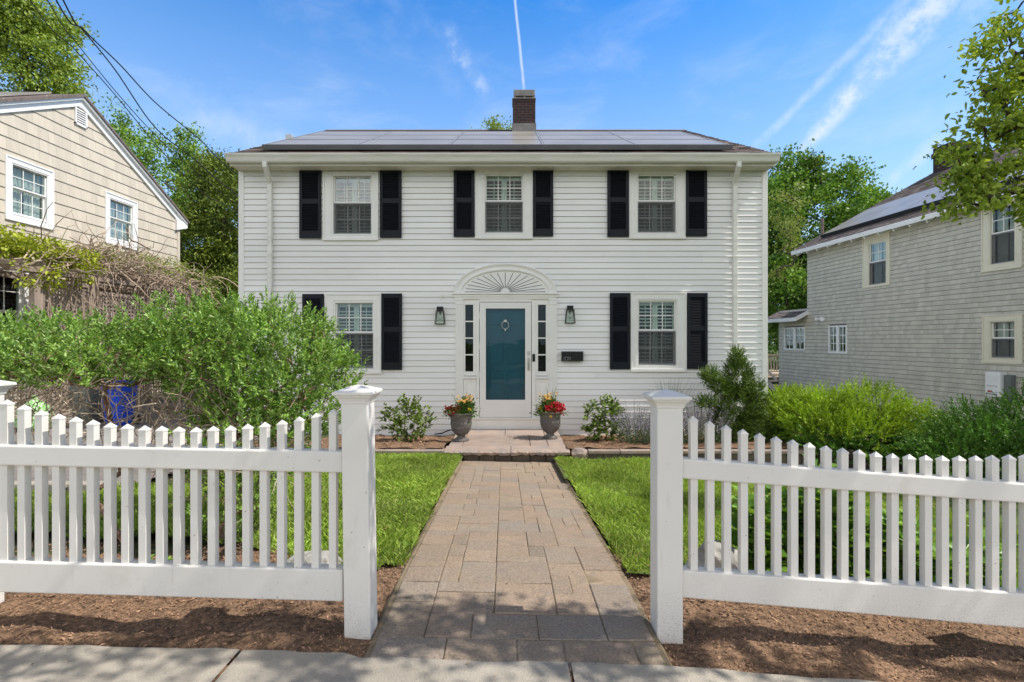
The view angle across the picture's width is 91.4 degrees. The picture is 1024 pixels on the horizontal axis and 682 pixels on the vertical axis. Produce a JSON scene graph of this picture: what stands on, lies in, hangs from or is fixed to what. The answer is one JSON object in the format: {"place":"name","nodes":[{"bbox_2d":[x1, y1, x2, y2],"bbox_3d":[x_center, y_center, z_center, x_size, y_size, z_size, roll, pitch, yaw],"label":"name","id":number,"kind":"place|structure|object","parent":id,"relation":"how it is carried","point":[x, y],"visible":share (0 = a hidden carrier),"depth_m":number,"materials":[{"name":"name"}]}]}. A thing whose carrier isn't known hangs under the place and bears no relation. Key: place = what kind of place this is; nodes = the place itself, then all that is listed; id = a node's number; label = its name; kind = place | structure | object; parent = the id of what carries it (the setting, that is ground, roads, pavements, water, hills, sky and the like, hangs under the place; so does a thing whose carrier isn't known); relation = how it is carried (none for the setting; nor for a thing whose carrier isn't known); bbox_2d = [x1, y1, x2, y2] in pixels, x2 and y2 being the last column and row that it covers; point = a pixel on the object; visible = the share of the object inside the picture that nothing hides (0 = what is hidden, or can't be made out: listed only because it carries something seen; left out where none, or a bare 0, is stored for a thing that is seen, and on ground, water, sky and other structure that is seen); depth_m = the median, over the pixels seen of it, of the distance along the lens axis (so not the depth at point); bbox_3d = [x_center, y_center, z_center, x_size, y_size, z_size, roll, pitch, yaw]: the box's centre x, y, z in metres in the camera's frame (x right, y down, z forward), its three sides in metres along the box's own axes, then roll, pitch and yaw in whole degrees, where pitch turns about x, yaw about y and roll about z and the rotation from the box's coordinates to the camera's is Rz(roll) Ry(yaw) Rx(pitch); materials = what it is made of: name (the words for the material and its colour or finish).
{"place":"outdoors","nodes":[
{"label":"outdoors","id":0,"kind":"place"},
{"bbox_2d":[30,0,237,211],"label":"utility wire","id":1,"kind":"object","parent":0,"point":[120,101],"visible":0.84,"depth_m":10.03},
{"bbox_2d":[47,0,237,204],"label":"utility wire","id":2,"kind":"object","parent":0,"point":[124,101],"visible":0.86,"depth_m":10.02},
{"bbox_2d":[56,0,237,194],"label":"utility wire","id":3,"kind":"object","parent":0,"point":[133,96],"visible":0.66,"depth_m":10.40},
{"bbox_2d":[62,0,237,174],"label":"utility wire","id":4,"kind":"object","parent":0,"point":[139,85],"visible":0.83,"depth_m":10.46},
{"bbox_2d":[14,388,289,481],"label":"driveway","id":5,"kind":"structure","parent":0,"point":[154,416],"depth_m":8.42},
{"bbox_2d":[14,395,54,430],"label":"flowering shrub","id":6,"kind":"object","parent":5,"relation":"on","point":[32,401],"visible":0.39,"depth_m":8.67,"materials":[{"name":"green plant"}]},
{"bbox_2d":[68,377,108,422],"bbox_3d":[-8.050,1.113,9.542,0.499,0.877,0.651,0,0,0],"label":"wheeled bin","id":7,"kind":"object","parent":5,"relation":"on","point":[92,398],"visible":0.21,"depth_m":9.32,"materials":[{"name":"grey plastic"}]},
{"bbox_2d":[0,259,197,415],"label":"pergola","id":8,"kind":"object","parent":5,"relation":"on","point":[37,297],"visible":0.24,"depth_m":10.84,"materials":[{"name":"brown wood"}]},
{"bbox_2d":[0,202,237,414],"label":"climbing vine","id":9,"kind":"object","parent":8,"relation":"attached to","point":[86,259],"visible":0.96,"depth_m":10.93,"materials":[{"name":"green plant"}]},
{"bbox_2d":[101,380,140,425],"bbox_3d":[-7.220,1.137,9.242,0.472,0.831,0.620,0,0,0],"label":"recycling bin","id":10,"kind":"object","parent":5,"relation":"on","point":[114,399],"visible":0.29,"depth_m":9.04,"materials":[{"name":"blue plastic"}]},
{"bbox_2d":[0,644,875,681],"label":"sidewalk","id":11,"kind":"structure","parent":0,"point":[62,663],"depth_m":2.07,"materials":[{"name":"concrete"}]},
{"bbox_2d":[212,665,574,681],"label":"joint soil","id":12,"kind":"structure","parent":11,"relation":"on","point":[226,666],"depth_m":2.05,"materials":[{"name":"brown soil"}]},
{"bbox_2d":[0,434,1023,681],"bbox_3d":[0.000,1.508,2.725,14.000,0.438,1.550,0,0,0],"label":"mulch ground","id":13,"kind":"structure","parent":0,"point":[753,656],"depth_m":2.42,"materials":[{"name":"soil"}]},
{"bbox_2d":[0,380,382,639],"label":"picket fence","id":14,"kind":"object","parent":13,"relation":"on","point":[351,580],"visible":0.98,"depth_m":2.34,"materials":[{"name":"white plastic"}]},
{"bbox_2d":[287,550,342,563],"bbox_3d":[-1.183,1.360,3.058,0.368,0.159,0.244,0,0,24],"label":"stone","id":15,"kind":"object","parent":13,"relation":"on","point":[324,556],"visible":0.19,"depth_m":3.00,"materials":[{"name":"grey stone"}]},
{"bbox_2d":[685,540,737,568],"bbox_3d":[1.196,1.346,2.968,0.338,0.342,0.244,0,0,0],"label":"stone","id":16,"kind":"object","parent":13,"relation":"on","point":[701,556],"visible":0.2,"depth_m":2.89,"materials":[{"name":"grey stone"}]},
{"bbox_2d":[715,485,786,571],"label":"broadleaf plant","id":17,"kind":"object","parent":13,"relation":"on","point":[734,523],"visible":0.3,"depth_m":3.01,"materials":[{"name":"green plant"}]},
{"bbox_2d":[765,454,836,575],"bbox_3d":[1.761,1.109,3.070,0.527,0.789,0.408,0,0,0],"label":"broadleaf plant","id":18,"kind":"object","parent":13,"relation":"on","point":[800,530],"visible":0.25,"depth_m":3.05,"materials":[{"name":"green plant"}]},
{"bbox_2d":[642,389,1023,643],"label":"picket fence","id":19,"kind":"object","parent":13,"relation":"on","point":[674,580],"visible":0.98,"depth_m":2.39,"materials":[{"name":"white plastic"}]},
{"bbox_2d":[799,489,902,577],"bbox_3d":[2.020,1.147,2.966,0.578,0.737,0.432,0,0,25],"label":"broadleaf plant","id":20,"kind":"object","parent":13,"relation":"on","point":[834,538],"visible":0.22,"depth_m":2.95,"materials":[{"name":"green plant"}]},
{"bbox_2d":[849,497,935,580],"bbox_3d":[2.248,1.226,3.038,0.625,0.623,0.436,0,0,18],"label":"broadleaf plant","id":21,"kind":"object","parent":13,"relation":"on","point":[884,540],"visible":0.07,"depth_m":2.99,"materials":[{"name":"green plant"}]},
{"bbox_2d":[899,531,984,584],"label":"broadleaf plant","id":22,"kind":"object","parent":13,"relation":"on","point":[933,559],"visible":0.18,"depth_m":2.91,"materials":[{"name":"green plant"}]},
{"bbox_2d":[932,515,1017,587],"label":"broadleaf plant","id":23,"kind":"object","parent":13,"relation":"on","point":[1000,563],"visible":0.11,"depth_m":3.12,"materials":[{"name":"green plant"}]},
{"bbox_2d":[0,0,1023,342],"label":"sky","id":24,"kind":"structure","parent":0,"point":[857,78],"materials":[{"name":"blue"}]},
{"bbox_2d":[14,344,1013,664],"bbox_3d":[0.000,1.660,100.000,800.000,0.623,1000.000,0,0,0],"label":"ground","id":25,"kind":"structure","parent":0,"point":[170,540],"depth_m":3.69,"materials":[{"name":"brown soil"}]},
{"bbox_2d":[0,0,104,106],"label":"oak tree","id":26,"kind":"object","parent":25,"relation":"on","point":[21,27],"visible":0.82,"depth_m":20.29,"materials":[{"name":"green plant"}]},
{"bbox_2d":[14,481,120,492],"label":"driveway curb","id":27,"kind":"structure","parent":25,"relation":"on","point":[50,485],"depth_m":4.91,"materials":[{"name":"concrete"}]},
{"bbox_2d":[0,94,189,414],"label":"house","id":28,"kind":"structure","parent":25,"relation":"on","point":[65,154],"depth_m":11.94,"materials":[{"name":"beige"}]},
{"bbox_2d":[0,267,28,353],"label":"window","id":29,"kind":"structure","parent":28,"relation":"in","point":[20,302],"depth_m":10.70,"materials":[{"name":"white paint"}]},
{"bbox_2d":[0,92,51,95],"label":"solar array","id":30,"kind":"object","parent":28,"relation":"on","point":[14,93],"visible":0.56,"depth_m":11.47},
{"bbox_2d":[4,154,54,230],"bbox_3d":[-10.530,-3.202,10.885,0.160,1.344,1.098,0,0,0],"label":"window","id":31,"kind":"structure","parent":28,"relation":"in","point":[47,196],"depth_m":10.88,"materials":[{"name":"white paint"}]},
{"bbox_2d":[104,191,137,250],"bbox_3d":[-10.530,-3.202,13.430,0.160,1.344,1.108,0,0,0],"label":"window","id":32,"kind":"structure","parent":28,"relation":"in","point":[132,212],"depth_m":13.52,"materials":[{"name":"white paint"}]},
{"bbox_2d":[0,283,291,542],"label":"shrub","id":33,"kind":"object","parent":25,"relation":"on","point":[19,364],"visible":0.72,"depth_m":3.45,"materials":[{"name":"green plant"}]},
{"bbox_2d":[89,92,237,263],"bbox_3d":[-17.058,-5.296,25.079,8.652,14.000,5.481,0,0,0],"label":"young tree","id":34,"kind":"object","parent":25,"relation":"on","point":[131,140],"visible":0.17,"depth_m":24.44,"materials":[{"name":"green plant"}]},
{"bbox_2d":[166,143,239,362],"bbox_3d":[-10.404,-2.741,18.621,6.253,9.083,4.708,0,0,0],"label":"cedar tree","id":35,"kind":"object","parent":25,"relation":"on","point":[219,230],"visible":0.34,"depth_m":17.69,"materials":[{"name":"green plant"}]},
{"bbox_2d":[185,252,237,387],"bbox_3d":[-9.411,-0.553,16.501,4.202,4.747,2.581,0,0,0],"label":"understory bush","id":36,"kind":"object","parent":25,"relation":"on","point":[227,275],"visible":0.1,"depth_m":16.28,"materials":[{"name":"green plant"}]},
{"bbox_2d":[207,434,454,448],"bbox_3d":[-2.950,1.625,8.150,3.900,0.165,1.700,0,0,0],"label":"planting bed","id":37,"kind":"object","parent":25,"relation":"on","point":[442,442],"visible":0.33,"depth_m":7.75,"materials":[{"name":"soil"}]},
{"bbox_2d":[377,393,437,441],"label":"leafy shrub","id":38,"kind":"object","parent":37,"relation":"on","point":[418,415],"visible":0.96,"depth_m":8.12,"materials":[{"name":"green plant"}]},
{"bbox_2d":[292,447,444,453],"bbox_3d":[-2.947,1.698,7.305,3.899,0.245,0.245,0,0,0],"label":"stone edging","id":39,"kind":"object","parent":25,"relation":"on","point":[404,450],"visible":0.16,"depth_m":7.21,"materials":[{"name":"grey stone"}]},
{"bbox_2d":[471,115,511,129],"bbox_3d":[-0.905,-5.994,30.987,5.629,15.787,5.060,0,0,0],"label":"background tree","id":40,"kind":"object","parent":25,"relation":"on","point":[497,124],"visible":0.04,"depth_m":30.45,"materials":[{"name":"green plant"}]},
{"bbox_2d":[224,90,780,435],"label":"house","id":41,"kind":"structure","parent":25,"relation":"on","point":[651,266],"depth_m":8.98,"materials":[{"name":"white"}]},
{"bbox_2d":[322,171,378,240],"bbox_3d":[-2.898,-2.428,9.050,0.998,1.237,0.200,0,0,0],"label":"window","id":42,"kind":"structure","parent":41,"relation":"in","point":[331,204],"depth_m":8.98,"materials":[{"name":"white plastic"}]},
{"bbox_2d":[325,293,381,373],"bbox_3d":[-2.848,-0.137,9.050,1.025,1.444,0.200,0,0,0],"label":"window","id":43,"kind":"structure","parent":41,"relation":"in","point":[333,309],"depth_m":8.98,"materials":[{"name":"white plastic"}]},
{"bbox_2d":[434,306,444,323],"bbox_3d":[-1.282,-0.458,8.905,0.176,0.316,0.152,0,0,0],"label":"wall lantern","id":44,"kind":"object","parent":41,"relation":"attached to","point":[440,311],"depth_m":8.91,"materials":[{"name":"black metal"}]},
{"bbox_2d":[262,131,733,150],"bbox_3d":[-0.263,-4.162,10.281,8.406,1.475,2.785,0,0,0],"label":"solar array","id":45,"kind":"object","parent":41,"relation":"on","point":[500,140],"visible":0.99,"depth_m":9.48,"materials":[{"name":"glass"}]},
{"bbox_2d":[475,170,532,238],"bbox_3d":[-0.144,-2.459,9.050,1.034,1.246,0.200,0,0,0],"label":"window","id":46,"kind":"structure","parent":41,"relation":"in","point":[481,177],"depth_m":8.98,"materials":[{"name":"white plastic"}]},
{"bbox_2d":[479,302,530,416],"bbox_3d":[-0.126,0.335,8.961,0.944,2.066,0.087,0,0,0],"label":"storm door","id":47,"kind":"structure","parent":41,"relation":"in","point":[488,408],"depth_m":8.97,"materials":[{"name":"white plastic"}]},
{"bbox_2d":[486,309,524,399],"bbox_3d":[-0.117,0.364,9.046,0.828,2.007,0.088,0,0,0],"label":"front door","id":48,"kind":"structure","parent":41,"relation":"in","point":[505,328],"depth_m":9.05,"materials":[{"name":"teal paint"}]},
{"bbox_2d":[565,305,575,322],"bbox_3d":[1.035,-0.476,8.905,0.176,0.316,0.152,0,0,0],"label":"wall lantern","id":49,"kind":"object","parent":41,"relation":"attached to","point":[569,311],"depth_m":8.91,"materials":[{"name":"black metal"}]},
{"bbox_2d":[561,351,583,360],"bbox_3d":[1.076,0.268,8.934,0.388,0.176,0.111,0,0,0],"label":"mailbox","id":50,"kind":"object","parent":41,"relation":"attached to","point":[571,355],"visible":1,"depth_m":8.88,"materials":[{"name":"black metal"}]},
{"bbox_2d":[629,170,685,238],"bbox_3d":[2.610,-2.459,9.050,1.016,1.246,0.200,0,0,0],"label":"window","id":51,"kind":"structure","parent":41,"relation":"in","point":[677,202],"depth_m":8.98,"materials":[{"name":"white plastic"}]},
{"bbox_2d":[630,292,686,371],"bbox_3d":[2.632,-0.164,9.050,1.007,1.426,0.200,0,0,0],"label":"window","id":52,"kind":"structure","parent":41,"relation":"in","point":[678,300],"depth_m":8.98,"materials":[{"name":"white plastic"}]},
{"bbox_2d":[444,429,569,462],"bbox_3d":[-0.075,1.700,8.072,1.820,0.240,1.796,0,0,0],"label":"stone stoop","id":53,"kind":"object","parent":25,"relation":"on","point":[498,445],"visible":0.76,"depth_m":7.50,"materials":[{"name":"beige stone"}]},
{"bbox_2d":[450,413,471,441],"bbox_3d":[-0.807,1.355,7.950,0.398,0.449,0.398,0,0,0],"label":"planter urn","id":54,"kind":"object","parent":53,"relation":"on","point":[461,425],"visible":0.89,"depth_m":7.82,"materials":[{"name":"stone"}]},
{"bbox_2d":[442,393,480,422],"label":"potted flowers","id":55,"kind":"object","parent":54,"relation":"in","point":[466,405],"visible":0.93,"depth_m":7.88,"materials":[{"name":"green plant"}]},
{"bbox_2d":[539,412,560,439],"bbox_3d":[0.624,1.359,8.150,0.390,0.440,0.390,0,0,0],"label":"planter urn","id":56,"kind":"object","parent":53,"relation":"on","point":[550,426],"visible":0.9,"depth_m":8.02,"materials":[{"name":"stone"}]},
{"bbox_2d":[529,389,568,417],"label":"potted flowers","id":57,"kind":"object","parent":56,"relation":"in","point":[550,404],"visible":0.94,"depth_m":8.07,"materials":[{"name":"red plant"}]},
{"bbox_2d":[560,435,803,448],"bbox_3d":[2.760,1.625,8.150,3.900,0.166,1.700,0,0,0],"label":"planting bed","id":58,"kind":"object","parent":25,"relation":"on","point":[570,441],"visible":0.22,"depth_m":7.59,"materials":[{"name":"soil"}]},
{"bbox_2d":[571,448,587,458],"bbox_3d":[0.997,1.660,7.293,0.278,0.210,0.194,0,0,15],"label":"stone","id":59,"kind":"object","parent":58,"relation":"on","point":[579,452],"visible":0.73,"depth_m":7.23,"materials":[{"name":"beige stone"}]},
{"bbox_2d":[580,394,626,441],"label":"leafy shrub","id":60,"kind":"object","parent":58,"relation":"on","point":[598,421],"visible":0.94,"depth_m":8.07,"materials":[{"name":"green plant"}]},
{"bbox_2d":[603,400,649,444],"bbox_3d":[1.955,1.273,7.874,1.090,0.696,1.040,0,0,0],"label":"catmint","id":61,"kind":"object","parent":58,"relation":"on","point":[645,437],"visible":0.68,"depth_m":7.76,"materials":[{"name":"grey plant"}]},
{"bbox_2d":[654,376,694,418],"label":"reed grass","id":62,"kind":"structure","parent":58,"relation":"on","point":[674,390],"depth_m":8.50,"materials":[{"name":"green plant"}]},
{"bbox_2d":[683,398,736,443],"bbox_3d":[2.914,1.252,7.772,1.142,0.740,1.034,0,0,0],"label":"catmint","id":63,"kind":"object","parent":58,"relation":"on","point":[700,431],"visible":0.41,"depth_m":7.69,"materials":[{"name":"green plant"}]},
{"bbox_2d":[692,343,776,441],"bbox_3d":[3.554,0.894,8.039,1.365,1.733,0.798,0,0,0],"label":"yew shrub","id":64,"kind":"object","parent":58,"relation":"on","point":[752,411],"visible":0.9,"depth_m":7.91,"materials":[{"name":"green plant"}]},
{"bbox_2d":[586,447,803,464],"bbox_3d":[2.725,1.698,7.305,3.244,0.245,0.244,0,0,0],"label":"stone edging","id":65,"kind":"object","parent":25,"relation":"on","point":[629,452],"visible":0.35,"depth_m":7.21,"materials":[{"name":"grey stone"}]},
{"bbox_2d":[768,270,780,369],"bbox_3d":[14.614,-1.665,34.022,18.303,9.419,6.764,0,0,0],"label":"background tree","id":66,"kind":"object","parent":25,"relation":"on","point":[770,348],"visible":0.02,"depth_m":33.22,"materials":[{"name":"green plant"}]},
{"bbox_2d":[768,354,782,390],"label":"deck","id":67,"kind":"structure","parent":25,"relation":"on","point":[774,374],"depth_m":20.60,"materials":[{"name":"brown wood"}]},
{"bbox_2d":[758,381,819,438],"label":"yew bush","id":68,"kind":"object","parent":25,"relation":"on","point":[778,397],"visible":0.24,"depth_m":8.38,"materials":[{"name":"green plant"}]},
{"bbox_2d":[768,178,816,309],"bbox_3d":[13.031,-2.803,23.543,2.600,9.407,2.542,0,0,40],"label":"willow tree","id":69,"kind":"object","parent":25,"relation":"on","point":[795,228],"visible":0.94,"depth_m":23.51,"materials":[{"name":"green plant"}]},
{"bbox_2d":[768,138,902,353],"bbox_3d":[16.625,-4.441,26.337,10.593,12.682,7.864,0,0,0],"label":"maple tree","id":70,"kind":"object","parent":25,"relation":"on","point":[825,187],"visible":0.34,"depth_m":25.38,"materials":[{"name":"green plant"}]},
{"bbox_2d":[775,421,951,469],"bbox_3d":[5.302,1.650,8.214,2.009,0.633,2.399,0,0,0],"label":"bush","id":71,"kind":"object","parent":25,"relation":"on","point":[851,451],"visible":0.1,"depth_m":7.18,"materials":[{"name":"green plant"}]},
{"bbox_2d":[768,372,963,470],"bbox_3d":[5.369,1.213,7.583,2.735,1.504,1.792,0,0,0],"label":"yew bush","id":72,"kind":"object","parent":25,"relation":"on","point":[878,430],"visible":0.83,"depth_m":7.39,"materials":[{"name":"green plant"}]},
{"bbox_2d":[768,141,1023,426],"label":"house","id":73,"kind":"structure","parent":25,"relation":"on","point":[917,307],"depth_m":13.93,"materials":[{"name":"grey"}]},
{"bbox_2d":[784,327,804,349],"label":"window","id":74,"kind":"structure","parent":73,"relation":"in","point":[794,335],"depth_m":18.95,"materials":[{"name":"white paint"}]},
{"bbox_2d":[815,317,824,320],"bbox_3d":[10.675,-0.760,17.362,0.333,0.140,0.327,0,0,42],"label":"flood light","id":75,"kind":"object","parent":73,"relation":"attached to","point":[820,319],"visible":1,"depth_m":17.32,"materials":[{"name":"white paint"}]},
{"bbox_2d":[828,325,846,353],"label":"window","id":76,"kind":"structure","parent":73,"relation":"in","point":[838,335],"depth_m":16.70,"materials":[{"name":"white paint"}]},
{"bbox_2d":[862,230,890,287],"bbox_3d":[11.132,-2.460,15.192,0.220,1.612,1.008,0,0,-5],"label":"window","id":77,"kind":"structure","parent":73,"relation":"in","point":[867,243],"depth_m":15.33,"materials":[{"name":"white plastic"}]},
{"bbox_2d":[820,171,1023,237],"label":"solar array","id":78,"kind":"object","parent":73,"relation":"on","point":[900,207],"visible":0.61,"depth_m":15.49,"materials":[{"name":"glass"}]},
{"bbox_2d":[985,372,1006,397],"bbox_3d":[11.286,1.010,11.657,0.209,0.580,0.339,0,0,-5],"label":"electrical box","id":79,"kind":"object","parent":73,"relation":"attached to","point":[994,382],"visible":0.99,"depth_m":11.60,"materials":[{"name":"white paint"}]},
{"bbox_2d":[981,201,1022,272],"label":"window","id":80,"kind":"structure","parent":73,"relation":"in","point":[988,235],"depth_m":11.79,"materials":[{"name":"white plastic"}]},
{"bbox_2d":[981,314,1022,363],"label":"window","id":81,"kind":"structure","parent":73,"relation":"in","point":[989,338],"depth_m":11.71,"materials":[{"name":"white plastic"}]},
{"bbox_2d":[1005,375,1015,400],"bbox_3d":[11.352,1.085,11.393,0.127,0.630,0.140,0,0,-5],"label":"meter box","id":82,"kind":"object","parent":73,"relation":"attached to","point":[1010,380],"visible":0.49,"depth_m":11.35,"materials":[{"name":"grey plastic"}]},
{"bbox_2d":[913,0,1023,230],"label":"street tree","id":83,"kind":"object","parent":25,"relation":"on","point":[998,93],"visible":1,"depth_m":4.58,"materials":[{"name":"green plant"}]},
{"bbox_2d":[14,451,1017,586],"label":"lawn ground","id":84,"kind":"structure","parent":0,"point":[648,568],"depth_m":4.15,"materials":[{"name":"green plant"}]},
{"bbox_2d":[135,285,370,539],"bbox_3d":[-1.939,0.464,3.742,1.638,1.798,1.480,0,0,39],"label":"shrub","id":85,"kind":"object","parent":84,"relation":"on","point":[330,360],"visible":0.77,"depth_m":3.49,"materials":[{"name":"green plant"}]},
{"bbox_2d":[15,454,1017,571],"bbox_3d":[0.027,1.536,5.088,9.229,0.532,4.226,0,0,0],"label":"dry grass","id":86,"kind":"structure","parent":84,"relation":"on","point":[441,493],"depth_m":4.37,"materials":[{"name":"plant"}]},
{"bbox_2d":[895,378,1023,480],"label":"yew bush","id":87,"kind":"object","parent":84,"relation":"on","point":[995,439],"visible":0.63,"depth_m":6.47,"materials":[{"name":"green plant"}]},
{"bbox_2d":[363,461,671,670],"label":"walkway","id":88,"kind":"structure","parent":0,"point":[525,594],"depth_m":2.80,"materials":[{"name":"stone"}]},
{"bbox_2d":[31,480,601,664],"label":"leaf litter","id":89,"kind":"object","parent":88,"relation":"on","point":[430,595],"visible":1,"depth_m":2.81,"materials":[{"name":"brown plant"}]}
]}

